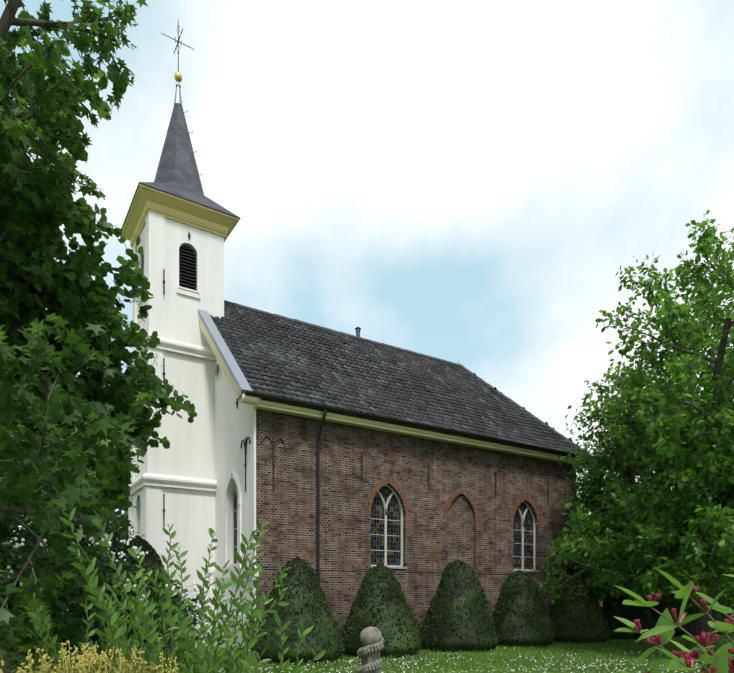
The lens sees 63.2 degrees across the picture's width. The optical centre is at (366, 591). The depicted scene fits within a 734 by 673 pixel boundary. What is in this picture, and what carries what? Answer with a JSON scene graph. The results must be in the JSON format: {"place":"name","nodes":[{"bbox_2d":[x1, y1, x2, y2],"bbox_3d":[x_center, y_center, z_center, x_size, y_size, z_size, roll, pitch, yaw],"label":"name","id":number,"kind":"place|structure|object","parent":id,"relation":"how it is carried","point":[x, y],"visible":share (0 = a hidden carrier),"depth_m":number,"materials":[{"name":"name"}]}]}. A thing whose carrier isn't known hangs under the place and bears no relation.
{"place":"outdoors","nodes":[
{"label":"outdoors","id":0,"kind":"place"},
{"bbox_2d":[5,615,71,652],"bbox_3d":[-9.287,0.330,17.270,2.257,2.728,2.224,0,0,-33],"label":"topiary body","id":1,"kind":"object","parent":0,"point":[32,649],"depth_m":16.36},
{"bbox_2d":[8,503,127,567],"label":"hedge leaves","id":2,"kind":"object","parent":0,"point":[112,519],"depth_m":22.33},
{"bbox_2d":[215,333,255,618],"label":"church wall","id":3,"kind":"structure","parent":0,"point":[234,427],"depth_m":17.45,"materials":[{"name":"white paint"}]},
{"bbox_2d":[198,315,258,404],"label":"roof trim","id":4,"kind":"structure","parent":3,"relation":"attached to","point":[247,399],"depth_m":16.30,"materials":[{"name":"beige"}]},
{"bbox_2d":[198,309,251,393],"bbox_3d":[-5.721,-7.479,19.515,0.300,4.697,9.717,0,0,-33],"label":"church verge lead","id":5,"kind":"object","parent":4,"relation":"on","point":[236,373],"visible":0.25,"depth_m":16.73,"materials":[{"name":"grey metal"}]},
{"bbox_2d":[231,483,237,564],"bbox_3d":[-3.755,-2.027,17.396,0.057,2.527,1.001,0,0,-33],"label":"window frame","id":6,"kind":"object","parent":3,"relation":"in","point":[232,527],"visible":0.35,"depth_m":17.76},
{"bbox_2d":[234,490,236,563],"bbox_3d":[-3.729,-2.029,17.413,0.001,2.530,1.000,0,0,-33],"label":"window glass","id":7,"kind":"object","parent":6,"relation":"in","point":[235,524],"depth_m":17.68,"materials":[{"name":"black glass"}]},
{"bbox_2d":[0,0,733,545],"label":"sky","id":8,"kind":"structure","parent":0,"point":[470,182],"materials":[{"name":"white"}]},
{"bbox_2d":[0,594,733,672],"bbox_3d":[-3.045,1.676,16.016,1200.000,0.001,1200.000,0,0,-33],"label":"ground","id":9,"kind":"structure","parent":0,"point":[730,635],"depth_m":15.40,"materials":[{"name":"green plant"}]},
{"bbox_2d":[4,479,122,536],"bbox_3d":[-16.767,-3.017,30.336,8.531,9.386,8.300,0,0,-33],"label":"tree","id":10,"kind":"object","parent":9,"relation":"on","point":[9,505],"depth_m":30.20,"materials":[{"name":"green plant"}]},
{"bbox_2d":[0,640,182,672],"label":"yellow shrub","id":11,"kind":"object","parent":9,"relation":"on","point":[88,656],"depth_m":3.60,"materials":[{"name":"yellow plant"}]},
{"bbox_2d":[0,0,191,672],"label":"tree","id":12,"kind":"object","parent":9,"relation":"on","point":[8,20],"visible":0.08,"depth_m":8.31,"materials":[{"name":"plant"}]},
{"bbox_2d":[0,0,157,662],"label":"maple leaves","id":13,"kind":"object","parent":12,"relation":"attached to","point":[15,624],"visible":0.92,"depth_m":6.38,"materials":[{"name":"green plant"}]},
{"bbox_2d":[0,9,196,541],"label":"maple leaves","id":14,"kind":"object","parent":12,"relation":"attached to","point":[67,304],"visible":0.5,"depth_m":11.05,"materials":[{"name":"green plant"}]},
{"bbox_2d":[24,572,190,672],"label":"wand shrub","id":15,"kind":"object","parent":9,"relation":"on","point":[100,634],"depth_m":4.64,"materials":[{"name":"green plant"}]},
{"bbox_2d":[0,525,216,672],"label":"bush","id":16,"kind":"object","parent":9,"relation":"on","point":[97,625],"depth_m":7.72,"materials":[{"name":"green plant"}]},
{"bbox_2d":[90,537,163,647],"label":"topiary tufts","id":17,"kind":"object","parent":9,"relation":"on","point":[151,548],"visible":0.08,"depth_m":15.39,"materials":[{"name":"plant"}]},
{"bbox_2d":[0,506,154,603],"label":"shrub leaves","id":18,"kind":"object","parent":17,"relation":"attached to","point":[16,527],"visible":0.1,"depth_m":13.59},
{"bbox_2d":[96,563,192,672],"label":"topiary bush","id":19,"kind":"object","parent":9,"relation":"on","point":[162,572],"visible":0.02,"depth_m":11.86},
{"bbox_2d":[97,560,194,670],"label":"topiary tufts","id":20,"kind":"object","parent":9,"relation":"on","point":[144,563],"visible":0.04,"depth_m":12.27,"materials":[{"name":"green plant"}]},
{"bbox_2d":[125,211,216,560],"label":"tower trim","id":21,"kind":"structure","parent":9,"relation":"on","point":[152,480],"depth_m":17.78,"materials":[{"name":"white paint"}]},
{"bbox_2d":[133,350,214,645],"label":"tower","id":22,"kind":"structure","parent":9,"relation":"on","point":[190,513],"depth_m":18.31,"materials":[{"name":"paint"}]},
{"bbox_2d":[137,218,223,347],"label":"wall","id":23,"kind":"structure","parent":22,"relation":"on","point":[181,319],"depth_m":18.44,"materials":[{"name":"white paint"}]},
{"bbox_2d":[141,246,196,290],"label":"tower louvres","id":24,"kind":"object","parent":23,"relation":"in","point":[187,270],"visible":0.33,"depth_m":18.46,"materials":[{"name":"black wood"}]},
{"bbox_2d":[120,184,238,248],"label":"tower cornice","id":25,"kind":"structure","parent":23,"relation":"on","point":[147,199],"depth_m":18.23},
{"bbox_2d":[121,182,240,228],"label":"trim","id":26,"kind":"structure","parent":25,"relation":"on","point":[171,194],"depth_m":18.04,"materials":[{"name":"grey metal"}]},
{"bbox_2d":[122,103,239,225],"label":"steeple roof","id":27,"kind":"structure","parent":26,"relation":"on","point":[177,173],"depth_m":18.73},
{"bbox_2d":[174,82,182,106],"bbox_3d":[-6.100,-16.059,19.271,0.290,0.770,0.290,0,0,-33],"label":"spire finial base","id":28,"kind":"object","parent":27,"relation":"on","point":[178,99],"visible":0.88,"depth_m":19.20,"materials":[{"name":"grey metal"}]},
{"bbox_2d":[174,72,181,81],"bbox_3d":[-6.100,-16.624,19.271,0.260,0.286,0.253,0,0,-33],"label":"gold ball","id":29,"kind":"object","parent":28,"relation":"on","point":[177,76],"visible":0.94,"depth_m":19.19,"materials":[{"name":"gold metal"}]},
{"bbox_2d":[161,22,194,81],"bbox_3d":[-6.100,-17.499,19.271,1.067,2.150,1.067,0,0,-33],"label":"tower cross","id":30,"kind":"object","parent":29,"relation":"on","point":[178,42],"visible":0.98,"depth_m":19.26,"materials":[{"name":"black metal"}]},
{"bbox_2d":[58,507,290,672],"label":"wand shrub","id":31,"kind":"object","parent":9,"relation":"on","point":[154,639],"depth_m":4.52,"materials":[{"name":"green plant"}]},
{"bbox_2d":[213,361,258,651],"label":"church trim","id":32,"kind":"structure","parent":9,"relation":"on","point":[217,573],"depth_m":17.20,"materials":[{"name":"paint"}]},
{"bbox_2d":[180,600,325,672],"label":"wand shrub","id":33,"kind":"object","parent":9,"relation":"on","point":[253,656],"depth_m":4.18,"materials":[{"name":"green plant"}]},
{"bbox_2d":[250,557,344,664],"bbox_3d":[-1.720,0.435,14.549,2.261,2.516,2.257,0,0,-33],"label":"topiary bush","id":34,"kind":"object","parent":9,"relation":"on","point":[323,633],"visible":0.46,"depth_m":13.78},
{"bbox_2d":[356,642,383,672],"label":"sculpture body","id":35,"kind":"object","parent":9,"relation":"on","point":[371,660],"visible":1,"depth_m":7.75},
{"bbox_2d":[360,627,383,645],"bbox_3d":[0.056,0.601,7.874,0.311,0.276,0.295,0,0,-33],"label":"sculpture head","id":36,"kind":"object","parent":35,"relation":"on","point":[370,635],"visible":0.9,"depth_m":7.76},
{"bbox_2d":[341,564,421,657],"bbox_3d":[0.370,0.507,15.784,2.112,2.384,2.219,0,0,-33],"label":"topiary bush","id":37,"kind":"object","parent":9,"relation":"on","point":[383,629],"visible":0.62,"depth_m":15.11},
{"bbox_2d":[339,615,425,633],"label":"green wall leaves","id":38,"kind":"object","parent":9,"relation":"on","point":[416,622],"depth_m":18.37,"materials":[{"name":"green plant"}]},
{"bbox_2d":[51,635,733,672],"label":"lawn daisies","id":39,"kind":"object","parent":9,"relation":"on","point":[478,662],"visible":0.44,"depth_m":13.01,"materials":[{"name":"white plant"}]},
{"bbox_2d":[419,560,498,652],"bbox_3d":[2.654,0.405,17.266,2.309,2.568,2.322,0,0,-33],"label":"trimmed bush","id":40,"kind":"object","parent":9,"relation":"on","point":[454,642],"visible":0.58,"depth_m":16.50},
{"bbox_2d":[492,570,555,647],"bbox_3d":[4.799,0.528,18.747,2.080,2.344,2.116,0,0,-33],"label":"trimmed bush","id":41,"kind":"object","parent":9,"relation":"on","point":[508,617],"visible":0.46,"depth_m":18.00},
{"bbox_2d":[549,577,611,643],"bbox_3d":[7.045,0.608,20.156,2.214,2.163,2.200,0,0,-33],"label":"trimmed bush","id":42,"kind":"object","parent":9,"relation":"on","point":[578,631],"visible":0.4,"depth_m":19.37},
{"bbox_2d":[572,438,653,515],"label":"tree","id":43,"kind":"object","parent":9,"relation":"on","point":[587,467],"depth_m":57.73,"materials":[{"name":"green plant"}]},
{"bbox_2d":[602,580,656,639],"bbox_3d":[9.329,0.542,21.659,2.235,2.342,2.194,0,0,-33],"label":"trimmed bush","id":44,"kind":"object","parent":9,"relation":"on","point":[632,609],"visible":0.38,"depth_m":20.93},
{"bbox_2d":[646,590,689,636],"bbox_3d":[11.643,0.558,23.130,2.167,2.287,2.254,0,0,-33],"label":"bush","id":45,"kind":"object","parent":9,"relation":"on","point":[686,627],"visible":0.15,"depth_m":22.35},
{"bbox_2d":[613,567,733,672],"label":"weigela","id":46,"kind":"object","parent":9,"relation":"on","point":[664,628],"depth_m":1.88,"materials":[{"name":"green plant"}]},
{"bbox_2d":[712,586,733,633],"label":"bush","id":47,"kind":"object","parent":9,"relation":"on","point":[717,614],"visible":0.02,"depth_m":23.63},
{"bbox_2d":[256,409,575,629],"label":"brick wall","id":48,"kind":"structure","parent":0,"point":[286,508],"depth_m":18.69,"materials":[{"name":"brown brick"}]},
{"bbox_2d":[163,232,572,526],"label":"wall anchors","id":49,"kind":"object","parent":48,"relation":"attached to","point":[245,442],"visible":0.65,"depth_m":17.80,"materials":[{"name":"black metal"}]},
{"bbox_2d":[371,484,402,566],"bbox_3d":[0.574,-2.049,18.542,1.301,2.570,0.057,0,0,-33],"label":"window frame","id":50,"kind":"object","parent":48,"relation":"attached to","point":[385,527],"visible":0.67,"depth_m":18.59,"materials":[{"name":"white wood"}]},
{"bbox_2d":[371,486,399,565],"bbox_3d":[0.557,-2.054,18.568,1.300,2.580,0.001,0,0,-33],"label":"window glass","id":51,"kind":"object","parent":50,"relation":"in","point":[393,528],"visible":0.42,"depth_m":18.58,"materials":[{"name":"glass"}]},
{"bbox_2d":[210,302,581,458],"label":"roof tiles","id":52,"kind":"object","parent":48,"relation":"on","point":[392,398],"depth_m":20.07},
{"bbox_2d":[355,327,360,336],"bbox_3d":[-0.356,-9.664,23.615,0.251,1.640,0.251,0,0,-33],"label":"chimney pipe","id":53,"kind":"object","parent":52,"relation":"on","point":[357,329],"visible":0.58,"depth_m":23.54,"materials":[{"name":"grey metal"}]},
{"bbox_2d":[224,300,592,456],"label":"church ridge tiles","id":54,"kind":"object","parent":52,"relation":"on","point":[409,352],"visible":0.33,"depth_m":23.67,"materials":[{"name":"grey tile"}]},
{"bbox_2d":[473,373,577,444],"bbox_3d":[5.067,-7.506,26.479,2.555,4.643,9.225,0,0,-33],"label":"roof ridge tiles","id":55,"kind":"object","parent":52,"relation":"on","point":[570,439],"depth_m":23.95,"materials":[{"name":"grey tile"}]},
{"bbox_2d":[256,564,573,574],"bbox_3d":[2.556,-0.676,19.602,13.300,0.105,0.022,0,0,-33],"label":"wall ledge","id":56,"kind":"object","parent":48,"relation":"attached to","point":[367,569],"visible":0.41,"depth_m":18.77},
{"bbox_2d":[244,390,588,581],"bbox_3d":[0.239,-1.751,23.291,14.230,6.855,9.760,0,0,-33],"label":"gutter and downspout","id":57,"kind":"object","parent":48,"relation":"attached to","point":[312,405],"visible":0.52,"depth_m":16.97,"materials":[{"name":"metal"}]},
{"bbox_2d":[253,398,582,466],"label":"roof cornice","id":58,"kind":"structure","parent":48,"relation":"attached to","point":[264,405],"depth_m":18.36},
{"bbox_2d":[365,477,541,526],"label":"brick arches","id":59,"kind":"structure","parent":48,"relation":"attached to","point":[384,480],"depth_m":19.73,"materials":[{"name":"red brick"}]},
{"bbox_2d":[370,566,539,571],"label":"window sills","id":60,"kind":"structure","parent":48,"relation":"attached to","point":[392,567],"depth_m":18.70,"materials":[{"name":"grey stone"}]},
{"bbox_2d":[513,501,534,569],"bbox_3d":[5.697,-2.049,21.834,1.301,2.570,0.057,0,0,-33],"label":"window frame","id":61,"kind":"object","parent":48,"relation":"in","point":[523,518],"visible":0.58,"depth_m":21.85,"materials":[{"name":"white wood"}]},
{"bbox_2d":[513,502,532,568],"bbox_3d":[5.681,-2.054,21.860,1.300,2.580,0.001,0,0,-33],"label":"window glass","id":62,"kind":"object","parent":61,"relation":"in","point":[528,542],"visible":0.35,"depth_m":21.93,"materials":[{"name":"glass"}]},
{"bbox_2d":[537,210,733,643],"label":"tree","id":63,"kind":"object","parent":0,"point":[652,550],"depth_m":15.66,"materials":[{"name":"green plant"}]}
]}

